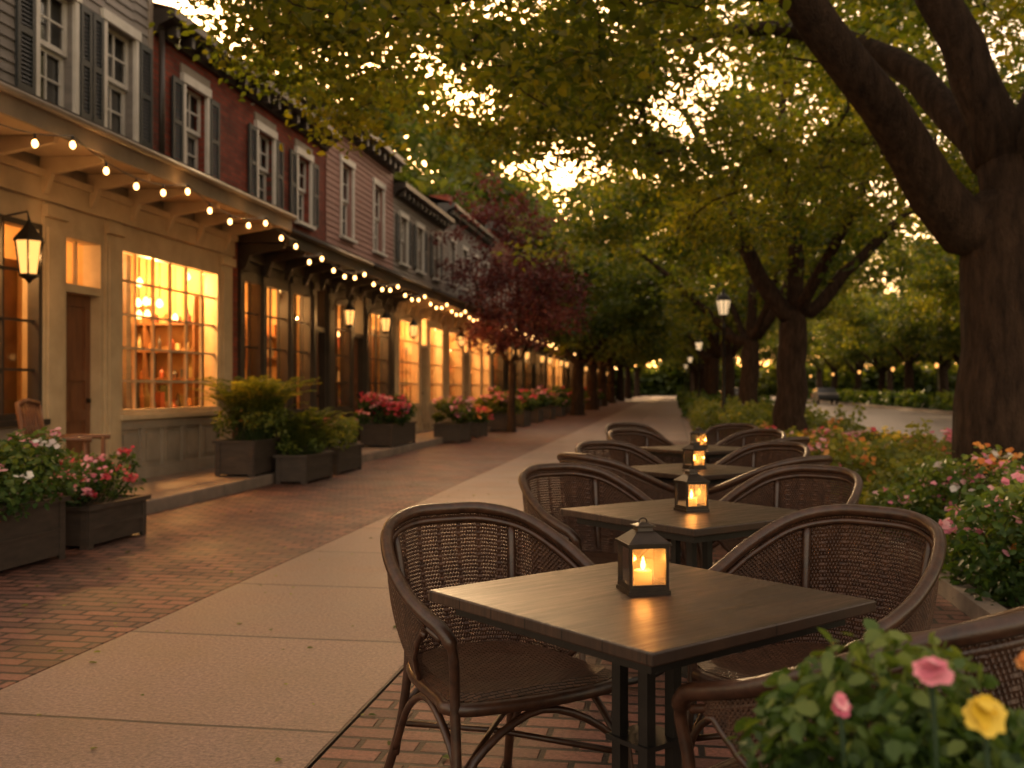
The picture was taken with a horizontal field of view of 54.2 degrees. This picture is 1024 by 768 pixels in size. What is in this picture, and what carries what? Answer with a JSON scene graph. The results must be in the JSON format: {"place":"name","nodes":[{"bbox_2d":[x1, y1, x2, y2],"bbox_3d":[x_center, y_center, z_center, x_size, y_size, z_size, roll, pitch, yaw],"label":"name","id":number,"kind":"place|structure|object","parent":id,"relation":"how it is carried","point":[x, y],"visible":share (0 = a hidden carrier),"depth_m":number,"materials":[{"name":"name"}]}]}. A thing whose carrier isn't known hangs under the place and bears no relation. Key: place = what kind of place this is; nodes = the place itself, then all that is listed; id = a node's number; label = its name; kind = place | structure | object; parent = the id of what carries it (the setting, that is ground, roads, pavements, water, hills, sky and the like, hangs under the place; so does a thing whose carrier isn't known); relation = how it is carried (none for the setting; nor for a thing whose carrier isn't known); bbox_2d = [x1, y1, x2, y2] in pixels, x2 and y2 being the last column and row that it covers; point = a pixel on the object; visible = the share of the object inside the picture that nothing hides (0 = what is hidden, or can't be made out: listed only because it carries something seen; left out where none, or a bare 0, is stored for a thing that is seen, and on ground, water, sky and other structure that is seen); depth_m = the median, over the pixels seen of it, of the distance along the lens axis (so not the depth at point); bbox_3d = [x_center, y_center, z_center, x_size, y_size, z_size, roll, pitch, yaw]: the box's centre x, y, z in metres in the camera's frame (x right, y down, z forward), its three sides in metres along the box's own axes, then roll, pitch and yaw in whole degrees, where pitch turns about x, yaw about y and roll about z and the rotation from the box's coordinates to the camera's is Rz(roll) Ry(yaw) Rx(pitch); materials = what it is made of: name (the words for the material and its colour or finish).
{"place":"outdoors","nodes":[
{"label":"outdoors","id":0,"kind":"place"},
{"bbox_2d":[0,396,691,767],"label":"concrete pavement","id":1,"kind":"structure","parent":0,"point":[210,676],"depth_m":4.41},
{"bbox_2d":[0,396,1019,767],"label":"brick pavement","id":2,"kind":"structure","parent":0,"point":[76,600],"depth_m":6.63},
{"bbox_2d":[0,427,90,570],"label":"flower planter","id":3,"kind":"object","parent":2,"relation":"on","point":[32,527],"visible":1,"depth_m":6.94,"materials":[{"name":"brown wood"}]},
{"bbox_2d":[21,445,150,549],"bbox_3d":[-3.473,0.898,8.156,1.009,0.769,1.229,0,0,9],"label":"flower planter","id":4,"kind":"object","parent":2,"relation":"on","point":[94,516],"visible":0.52,"depth_m":8.00,"materials":[{"name":"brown wood"}]},
{"bbox_2d":[268,407,357,483],"bbox_3d":[-2.795,0.807,13.535,1.374,0.996,1.270,0,0,9],"label":"fern planter","id":5,"kind":"object","parent":2,"relation":"on","point":[295,461],"visible":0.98,"depth_m":13.24,"materials":[{"name":"green wood"}]},
{"bbox_2d":[305,416,363,474],"bbox_3d":[-2.705,0.870,14.981,1.062,0.880,1.492,0,0,9],"label":"planter","id":6,"kind":"object","parent":2,"relation":"on","point":[347,455],"visible":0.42,"depth_m":14.72,"materials":[{"name":"green wood"}]},
{"bbox_2d":[431,394,477,442],"bbox_3d":[-1.368,0.789,23.337,1.058,1.110,1.464,0,0,9],"label":"flower planter","id":7,"kind":"object","parent":2,"relation":"on","point":[461,410],"visible":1,"depth_m":22.92,"materials":[{"name":"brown wood"}]},
{"bbox_2d":[473,386,525,431],"bbox_3d":[-0.340,0.707,29.468,1.402,1.322,2.113,0,0,9],"label":"flower planter","id":8,"kind":"object","parent":2,"relation":"on","point":[499,398],"visible":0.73,"depth_m":28.80,"materials":[{"name":"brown wood"}]},
{"bbox_2d":[380,502,633,767],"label":"wicker chair","id":9,"kind":"object","parent":2,"relation":"on","point":[512,677],"visible":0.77,"depth_m":2.95,"materials":[{"name":"wicker"}]},
{"bbox_2d":[429,170,598,431],"bbox_3d":[0.179,-2.347,28.258,5.762,7.624,4.988,0,0,-31],"label":"plum tree","id":10,"kind":"object","parent":2,"relation":"on","point":[538,307],"visible":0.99,"depth_m":27.75,"materials":[{"name":"red plant"}]},
{"bbox_2d":[501,386,542,426],"bbox_3d":[0.217,0.727,32.884,1.468,1.311,2.005,0,0,9],"label":"shrub planter","id":11,"kind":"object","parent":2,"relation":"on","point":[523,419],"visible":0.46,"depth_m":32.49,"materials":[{"name":"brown wood"}]},
{"bbox_2d":[518,463,652,660],"bbox_3d":[0.369,0.829,4.589,0.648,0.890,0.702,0,0,-30],"label":"wicker chair","id":12,"kind":"object","parent":2,"relation":"on","point":[595,551],"visible":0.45,"depth_m":4.85,"materials":[{"name":"wicker"}]},
{"bbox_2d":[557,452,688,565],"bbox_3d":[0.618,0.834,5.845,0.702,0.890,0.648,0,0,-37],"label":"wicker chair","id":13,"kind":"object","parent":2,"relation":"on","point":[649,485],"visible":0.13,"depth_m":5.58,"materials":[{"name":"wicker"}]},
{"bbox_2d":[575,440,674,534],"bbox_3d":[0.769,0.838,6.719,0.648,0.890,0.702,0,0,-30],"label":"wicker chair","id":14,"kind":"object","parent":2,"relation":"on","point":[627,453],"visible":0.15,"depth_m":7.01,"materials":[{"name":"wicker"}]},
{"bbox_2d":[608,428,688,487],"bbox_3d":[1.199,0.847,8.869,0.648,0.890,0.702,0,0,-30],"label":"wicker chair","id":15,"kind":"object","parent":2,"relation":"on","point":[648,436],"visible":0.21,"depth_m":9.15,"materials":[{"name":"wicker"}]},
{"bbox_2d":[428,558,875,767],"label":"cafe table","id":16,"kind":"object","parent":2,"relation":"on","point":[697,615],"visible":0.88,"depth_m":2.32,"materials":[{"name":"brown wood"}]},
{"bbox_2d":[615,517,671,595],"bbox_3d":[0.322,0.418,2.458,0.110,0.182,0.110,0,0,-11],"label":"candle lantern","id":17,"kind":"object","parent":16,"relation":"on","point":[642,535],"visible":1,"depth_m":2.44,"materials":[{"name":"metal"}]},
{"bbox_2d":[560,498,797,724],"bbox_3d":[0.730,0.891,4.066,0.760,0.750,0.760,0,0,-36],"label":"cafe table","id":18,"kind":"object","parent":2,"relation":"on","point":[721,520],"visible":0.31,"depth_m":3.95,"materials":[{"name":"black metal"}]},
{"bbox_2d":[673,466,709,512],"bbox_3d":[0.730,0.425,4.068,0.110,0.182,0.110,0,0,-20],"label":"candle lantern","id":19,"kind":"object","parent":18,"relation":"on","point":[697,502],"visible":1,"depth_m":4.05,"materials":[{"name":"black metal"}]},
{"bbox_2d":[620,463,756,564],"bbox_3d":[1.130,0.900,6.196,0.760,0.750,0.760,0,0,-36],"label":"cafe table","id":20,"kind":"object","parent":2,"relation":"on","point":[711,473],"visible":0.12,"depth_m":5.99,"materials":[{"name":"wood"}]},
{"bbox_2d":[682,439,706,468],"bbox_3d":[1.130,0.433,6.198,0.110,0.182,0.110,0,0,-29],"label":"candle lantern","id":21,"kind":"object","parent":20,"relation":"on","point":[697,460],"visible":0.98,"depth_m":6.18,"materials":[{"name":"black metal"}]},
{"bbox_2d":[640,445,740,496],"bbox_3d":[1.560,0.908,8.346,0.760,0.750,0.760,0,0,-38],"label":"cafe table","id":22,"kind":"object","parent":2,"relation":"on","point":[713,451],"visible":0.14,"depth_m":8.17,"materials":[{"name":"wood"}]},
{"bbox_2d":[705,423,759,459],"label":"wicker chair","id":23,"kind":"object","parent":2,"relation":"on","point":[715,432],"visible":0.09,"depth_m":10.50,"materials":[{"name":"wicker"}]},
{"bbox_2d":[709,428,785,463],"bbox_3d":[2.062,0.846,8.799,0.702,0.890,0.648,0,0,-44],"label":"wicker chair","id":24,"kind":"object","parent":2,"relation":"on","point":[742,437],"visible":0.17,"depth_m":9.08,"materials":[{"name":"wicker"}]},
{"bbox_2d":[708,441,810,503],"bbox_3d":[1.632,0.838,6.649,0.702,0.890,0.648,0,0,-44],"label":"wicker chair","id":25,"kind":"object","parent":2,"relation":"on","point":[738,456],"visible":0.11,"depth_m":6.93,"materials":[{"name":"wicker"}]},
{"bbox_2d":[697,455,834,592],"bbox_3d":[1.452,0.834,5.694,0.648,0.890,0.702,0,0,-37],"label":"wicker chair","id":26,"kind":"object","parent":2,"relation":"on","point":[717,492],"visible":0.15,"depth_m":5.44,"materials":[{"name":"wicker"}]},
{"bbox_2d":[697,464,862,642],"bbox_3d":[1.232,0.829,4.519,0.702,0.890,0.648,0,0,-44],"label":"wicker chair","id":27,"kind":"object","parent":2,"relation":"on","point":[775,477],"visible":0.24,"depth_m":4.77,"materials":[{"name":"wicker"}]},
{"bbox_2d":[681,504,946,767],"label":"wicker chair","id":28,"kind":"object","parent":2,"relation":"on","point":[913,611],"visible":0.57,"depth_m":3.08,"materials":[{"name":"wicker"}]},
{"bbox_2d":[671,605,1023,767],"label":"wicker chair","id":29,"kind":"object","parent":2,"relation":"on","point":[730,703],"visible":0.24,"depth_m":1.75,"materials":[{"name":"wicker"}]},
{"bbox_2d":[676,395,1019,618],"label":"planting bed","id":30,"kind":"object","parent":2,"relation":"on","point":[967,604],"depth_m":5.64,"materials":[{"name":"soil"}]},
{"bbox_2d":[714,287,732,414],"bbox_3d":[5.842,-0.659,27.627,0.424,4.040,0.424,0,0,-26],"label":"street lamp","id":31,"kind":"object","parent":30,"relation":"on","point":[723,300],"visible":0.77,"depth_m":27.58,"materials":[{"name":"black metal"}]},
{"bbox_2d":[676,389,774,416],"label":"shrub bed","id":32,"kind":"object","parent":30,"relation":"on","point":[684,399],"visible":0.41,"depth_m":48.12,"materials":[{"name":"green plant"}]},
{"bbox_2d":[686,396,866,436],"bbox_3d":[7.556,0.908,31.230,4.052,1.162,16.432,0,0,9],"label":"shrub bed","id":33,"kind":"object","parent":30,"relation":"on","point":[705,415],"visible":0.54,"depth_m":24.81,"materials":[{"name":"green plant"}]},
{"bbox_2d":[757,421,940,468],"bbox_3d":[6.088,1.073,18.655,3.030,0.601,9.331,0,0,9],"label":"flower bed","id":34,"kind":"object","parent":30,"relation":"on","point":[815,434],"visible":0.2,"depth_m":19.09,"materials":[{"name":"green plant"}]},
{"bbox_2d":[812,418,951,517],"bbox_3d":[4.729,0.847,10.034,3.056,0.959,3.815,0,0,9],"label":"flower bed","id":35,"kind":"object","parent":30,"relation":"on","point":[874,473],"visible":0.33,"depth_m":10.43,"materials":[{"name":"green plant"}]},
{"bbox_2d":[870,441,1023,607],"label":"flower bed","id":36,"kind":"object","parent":30,"relation":"on","point":[981,523],"visible":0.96,"depth_m":5.87,"materials":[{"name":"green plant"}]},
{"bbox_2d":[724,618,1023,767],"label":"flower planter","id":37,"kind":"object","parent":2,"relation":"on","point":[897,706],"visible":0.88,"depth_m":1.19,"materials":[{"name":"plant"}]},
{"bbox_2d":[831,651,1023,767],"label":"garden flowers","id":38,"kind":"object","parent":37,"relation":"on","point":[984,715],"visible":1,"depth_m":1.04,"materials":[{"name":"pink plant"}]},
{"bbox_2d":[153,0,1023,368],"label":"sky","id":39,"kind":"structure","parent":0,"point":[166,2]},
{"bbox_2d":[763,398,951,441],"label":"road","id":40,"kind":"structure","parent":0,"point":[878,419],"depth_m":45.21,"materials":[{"name":"asphalt"}]},
{"bbox_3d":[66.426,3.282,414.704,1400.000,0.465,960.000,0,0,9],"label":"terrain","id":41,"kind":"structure","parent":0,"visible":0},
{"bbox_2d":[0,0,221,408],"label":"walls","id":42,"kind":"structure","parent":41,"relation":"on","point":[137,15],"depth_m":11.92,"materials":[{"name":"paint"}]},
{"bbox_2d":[36,0,141,141],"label":"windows","id":43,"kind":"structure","parent":42,"relation":"attached to","point":[49,71],"depth_m":11.00,"materials":[{"name":"paint"}]},
{"bbox_2d":[15,0,152,148],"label":"shutters","id":44,"kind":"object","parent":43,"relation":"attached to","point":[90,67],"visible":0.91,"depth_m":11.23,"materials":[{"name":"paint"}]},
{"bbox_2d":[4,224,204,413],"bbox_3d":[-5.979,-0.472,10.758,1.810,3.470,8.430,0,0,9],"label":"interior","id":45,"kind":"object","parent":42,"relation":"attached to","point":[12,334],"visible":0.27,"depth_m":14.55,"materials":[{"name":"paint"}]},
{"bbox_2d":[0,155,237,493],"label":"shopfront","id":46,"kind":"object","parent":42,"relation":"attached to","point":[102,233],"visible":0.68,"depth_m":11.55,"materials":[{"name":"beige paint"}]},
{"bbox_2d":[0,211,44,283],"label":"wall lantern","id":47,"kind":"object","parent":46,"relation":"attached to","point":[29,241],"depth_m":9.51,"materials":[{"name":"black metal"}]},
{"bbox_2d":[66,294,90,456],"bbox_3d":[-4.899,0.082,11.175,0.090,2.166,0.650,0,0,9],"label":"door","id":48,"kind":"structure","parent":46,"relation":"attached to","point":[78,400],"depth_m":11.29,"materials":[{"name":"wood"}]},
{"bbox_2d":[0,214,224,426],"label":"shop windows","id":49,"kind":"structure","parent":46,"relation":"attached to","point":[33,320],"depth_m":12.56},
{"bbox_2d":[0,79,293,249],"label":"canopy","id":50,"kind":"object","parent":42,"relation":"attached to","point":[57,155],"visible":0.91,"depth_m":10.93,"materials":[{"name":"beige paint"}]},
{"bbox_2d":[0,81,296,219],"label":"gutter","id":51,"kind":"object","parent":50,"relation":"attached to","point":[36,101],"visible":1,"depth_m":10.23,"materials":[{"name":"paint"}]},
{"bbox_2d":[0,124,616,368],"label":"string lights","id":52,"kind":"object","parent":50,"relation":"attached to","point":[34,143],"visible":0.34,"depth_m":11.87,"materials":[{"name":"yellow glass"}]},
{"bbox_2d":[153,34,325,437],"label":"walls","id":53,"kind":"structure","parent":41,"relation":"on","point":[236,116],"depth_m":15.05,"materials":[{"name":"red brick"}]},
{"bbox_2d":[153,2,172,7],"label":"roof","id":54,"kind":"structure","parent":53,"relation":"on","point":[157,5],"depth_m":12.72,"materials":[{"name":"stone"}]},
{"bbox_2d":[158,30,164,153],"bbox_3d":[-4.463,-3.549,12.742,0.074,1.900,0.074,0,0,32],"label":"downpipe","id":55,"kind":"object","parent":54,"relation":"attached to","point":[161,131],"visible":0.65,"depth_m":12.71,"materials":[{"name":"metal"}]},
{"bbox_2d":[153,7,341,150],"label":"roof cornice","id":56,"kind":"structure","parent":53,"relation":"attached to","point":[162,20],"depth_m":14.37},
{"bbox_2d":[180,62,315,230],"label":"windows","id":57,"kind":"structure","parent":53,"relation":"attached to","point":[194,80],"depth_m":15.81,"materials":[{"name":"paint"}]},
{"bbox_2d":[171,75,318,228],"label":"shutters","id":58,"kind":"object","parent":57,"relation":"attached to","point":[175,121],"visible":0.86,"depth_m":15.47,"materials":[{"name":"paint"}]},
{"bbox_2d":[245,283,298,408],"bbox_3d":[-4.938,-0.446,17.260,1.810,3.470,3.760,0,0,9],"label":"interior","id":59,"kind":"object","parent":53,"relation":"attached to","point":[274,308],"visible":0.01,"depth_m":18.37,"materials":[{"name":"paint"}]},
{"bbox_2d":[238,243,329,446],"bbox_3d":[-3.925,-0.496,17.072,0.350,3.370,3.908,0,0,9],"label":"shopfront","id":60,"kind":"object","parent":53,"relation":"attached to","point":[255,270],"visible":0.27,"depth_m":17.12,"materials":[{"name":"paint"}]},
{"bbox_2d":[245,277,315,415],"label":"shop windows","id":61,"kind":"structure","parent":60,"relation":"attached to","point":[305,335],"depth_m":17.08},
{"bbox_2d":[237,228,371,289],"bbox_3d":[-3.397,-2.162,16.924,0.880,0.840,4.050,0,0,9],"label":"canopy","id":62,"kind":"object","parent":60,"relation":"attached to","point":[272,245],"visible":0.88,"depth_m":15.96,"materials":[{"name":"paint"}]},
{"bbox_2d":[65,398,625,513],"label":"stone step","id":63,"kind":"object","parent":41,"relation":"on","point":[169,491],"visible":0.09,"depth_m":12.05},
{"bbox_2d":[14,398,110,493],"bbox_3d":[-4.291,0.646,9.538,0.716,1.025,0.626,0,0,-6],"label":"wooden armchair","id":64,"kind":"object","parent":63,"relation":"on","point":[84,439],"visible":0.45,"depth_m":9.51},
{"bbox_2d":[186,375,320,476],"bbox_3d":[-3.294,0.530,13.190,1.796,1.285,1.843,0,0,-33],"label":"fern planter","id":65,"kind":"object","parent":63,"relation":"on","point":[255,409],"visible":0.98,"depth_m":12.85,"materials":[{"name":"green wood"}]},
{"bbox_2d":[350,391,417,447],"bbox_3d":[-2.402,0.668,19.724,1.140,1.062,1.945,0,0,9],"label":"flower planter","id":66,"kind":"object","parent":63,"relation":"on","point":[394,426],"visible":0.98,"depth_m":19.06,"materials":[{"name":"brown wood"}]},
{"bbox_2d":[194,14,496,213],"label":"linden tree","id":67,"kind":"object","parent":41,"relation":"on","point":[423,186],"visible":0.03,"depth_m":44.20,"materials":[{"name":"green plant"}]},
{"bbox_2d":[326,127,393,269],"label":"walls","id":68,"kind":"structure","parent":41,"relation":"on","point":[368,167],"depth_m":21.09,"materials":[{"name":"paint"}]},
{"bbox_2d":[338,306,378,405],"bbox_3d":[-4.268,-0.429,21.443,1.810,3.470,4.288,0,0,9],"label":"interior","id":69,"kind":"object","parent":68,"relation":"attached to","point":[373,352],"visible":0.02,"depth_m":23.39,"materials":[{"name":"paint"}]},
{"bbox_2d":[316,106,405,173],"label":"roof cornice","id":70,"kind":"structure","parent":68,"relation":"attached to","point":[394,163],"depth_m":21.98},
{"bbox_2d":[326,279,396,442],"bbox_3d":[-3.251,-0.480,21.280,0.350,3.370,4.644,0,0,9],"label":"shopfront","id":71,"kind":"object","parent":68,"relation":"attached to","point":[360,329],"visible":0.3,"depth_m":21.25,"materials":[{"name":"paint"}]},
{"bbox_2d":[335,301,388,412],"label":"shop windows","id":72,"kind":"structure","parent":71,"relation":"attached to","point":[346,407],"depth_m":20.34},
{"bbox_2d":[331,262,429,310],"bbox_3d":[-2.712,-2.145,21.201,0.880,0.840,4.588,0,0,9],"label":"canopy","id":73,"kind":"object","parent":71,"relation":"attached to","point":[362,282],"visible":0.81,"depth_m":20.80,"materials":[{"name":"paint"}]},
{"bbox_2d":[339,154,387,257],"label":"windows","id":74,"kind":"structure","parent":68,"relation":"attached to","point":[343,211],"depth_m":20.56,"materials":[{"name":"paint"}]},
{"bbox_2d":[393,195,444,291],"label":"walls","id":75,"kind":"structure","parent":41,"relation":"on","point":[412,213],"depth_m":25.69,"materials":[{"name":"paint"}]},
{"bbox_2d":[401,321,432,402],"bbox_3d":[-3.476,-0.409,26.385,1.810,3.470,5.078,0,0,9],"label":"interior","id":76,"kind":"object","parent":75,"relation":"attached to","point":[406,358],"visible":0.04,"depth_m":28.73,"materials":[{"name":"paint"}]},
{"bbox_2d":[398,210,441,282],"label":"windows","id":77,"kind":"structure","parent":75,"relation":"attached to","point":[418,225],"depth_m":25.68,"materials":[{"name":"paint"}]},
{"bbox_2d":[396,213,442,280],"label":"shutters","id":78,"kind":"object","parent":77,"relation":"attached to","point":[398,237],"visible":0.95,"depth_m":25.51,"materials":[{"name":"paint"}]},
{"bbox_2d":[395,303,447,431],"bbox_3d":[-2.459,-0.460,26.222,0.350,3.370,5.434,0,0,9],"label":"shopfront","id":79,"kind":"object","parent":75,"relation":"attached to","point":[424,413],"visible":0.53,"depth_m":26.73,"materials":[{"name":"beige paint"}]},
{"bbox_2d":[399,317,444,406],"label":"shop windows","id":80,"kind":"structure","parent":79,"relation":"attached to","point":[438,365],"depth_m":25.87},
{"bbox_2d":[398,286,473,324],"bbox_3d":[-1.921,-2.125,26.142,0.880,0.840,5.378,0,0,9],"label":"canopy","id":81,"kind":"object","parent":79,"relation":"attached to","point":[433,297],"visible":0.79,"depth_m":25.89,"materials":[{"name":"beige paint"}]},
{"bbox_2d":[393,182,454,229],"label":"roof cornice","id":82,"kind":"structure","parent":75,"relation":"attached to","point":[413,198],"depth_m":25.40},
{"bbox_2d":[306,65,565,231],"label":"linden tree","id":83,"kind":"object","parent":41,"relation":"on","point":[432,156],"visible":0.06,"depth_m":54.17,"materials":[{"name":"green plant"}]},
{"bbox_2d":[444,222,490,306],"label":"walls","id":84,"kind":"structure","parent":41,"relation":"on","point":[464,241],"depth_m":31.07,"materials":[{"name":"paint"}]},
{"bbox_2d":[438,203,498,247],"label":"roof cornice","id":85,"kind":"structure","parent":84,"relation":"attached to","point":[448,209],"depth_m":31.14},
{"bbox_2d":[446,319,492,421],"bbox_3d":[-1.447,-0.434,32.541,0.350,3.370,7.434,0,0,9],"label":"shopfront","id":86,"kind":"object","parent":84,"relation":"attached to","point":[466,373],"visible":0.17,"depth_m":32.16,"materials":[{"name":"beige paint"}]},
{"bbox_2d":[449,330,489,402],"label":"shop windows","id":87,"kind":"structure","parent":86,"relation":"attached to","point":[477,368],"depth_m":33.31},
{"bbox_2d":[401,132,577,230],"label":"linden tree","id":88,"kind":"object","parent":41,"relation":"on","point":[550,190],"visible":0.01,"depth_m":71.37,"materials":[{"name":"green plant"}]},
{"bbox_2d":[149,0,1023,516],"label":"linden tree","id":89,"kind":"object","parent":41,"relation":"on","point":[975,114],"visible":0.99,"depth_m":9.75,"materials":[{"name":"green plant"}]},
{"bbox_2d":[507,206,684,414],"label":"linden tree","id":90,"kind":"object","parent":41,"relation":"on","point":[608,328],"visible":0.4,"depth_m":44.02,"materials":[{"name":"green plant"}]},
{"bbox_2d":[534,227,685,409],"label":"linden tree","id":91,"kind":"object","parent":41,"relation":"on","point":[591,387],"visible":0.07,"depth_m":56.75,"materials":[{"name":"green plant"}]},
{"bbox_2d":[573,293,686,405],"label":"linden tree","id":92,"kind":"object","parent":41,"relation":"on","point":[602,375],"depth_m":68.56,"materials":[{"name":"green plant"}]},
{"bbox_2d":[606,307,686,402],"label":"linden tree","id":93,"kind":"object","parent":41,"relation":"on","point":[610,395],"visible":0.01,"depth_m":82.43,"materials":[{"name":"green plant"}]},
{"bbox_2d":[655,283,782,391],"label":"linden tree","id":94,"kind":"object","parent":41,"relation":"on","point":[702,367],"visible":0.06,"depth_m":86.19,"materials":[{"name":"green plant"}]},
{"bbox_2d":[419,0,1023,433],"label":"linden tree","id":95,"kind":"object","parent":41,"relation":"on","point":[795,308],"visible":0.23,"depth_m":21.80,"materials":[{"name":"green plant"}]},
{"bbox_2d":[591,247,857,397],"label":"linden tree","id":96,"kind":"object","parent":41,"relation":"on","point":[713,358],"visible":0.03,"depth_m":60.17,"materials":[{"name":"green plant"}]},
{"bbox_2d":[596,186,874,397],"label":"linden tree","id":97,"kind":"object","parent":41,"relation":"on","point":[731,352],"visible":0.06,"depth_m":47.05,"materials":[{"name":"green plant"}]},
{"bbox_2d":[544,74,959,405],"bbox_3d":[8.192,-4.500,34.590,14.153,12.078,15.231,0,0,9],"label":"linden tree","id":98,"kind":"object","parent":41,"relation":"on","point":[752,335],"visible":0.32,"depth_m":34.27,"materials":[{"name":"green plant"}]},
{"bbox_2d":[615,360,957,396],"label":"distant treeline","id":99,"kind":"object","parent":41,"relation":"on","point":[663,380],"visible":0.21,"depth_m":160.74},
{"bbox_2d":[807,286,894,390],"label":"linden tree","id":100,"kind":"object","parent":41,"relation":"on","point":[811,341],"visible":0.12,"depth_m":99.52,"materials":[{"name":"green plant"}]},
{"bbox_2d":[810,283,938,391],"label":"linden tree","id":101,"kind":"object","parent":41,"relation":"on","point":[857,353],"visible":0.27,"depth_m":86.75,"materials":[{"name":"green plant"}]},
{"bbox_2d":[807,388,953,410],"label":"hedge","id":102,"kind":"object","parent":41,"relation":"on","point":[909,398],"visible":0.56,"depth_m":65.78,"materials":[{"name":"green plant"}]},
{"bbox_2d":[814,236,957,392],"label":"linden tree","id":103,"kind":"object","parent":41,"relation":"on","point":[909,358],"visible":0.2,"depth_m":74.03,"materials":[{"name":"green plant"}]},
{"bbox_2d":[860,254,960,364],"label":"linden tree","id":104,"kind":"object","parent":41,"relation":"on","point":[942,339],"visible":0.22,"depth_m":61.74,"materials":[{"name":"green plant"}]},
{"bbox_2d":[862,214,959,330],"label":"linden tree","id":105,"kind":"object","parent":41,"relation":"on","point":[937,280],"visible":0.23,"depth_m":49.67,"materials":[{"name":"green plant"}]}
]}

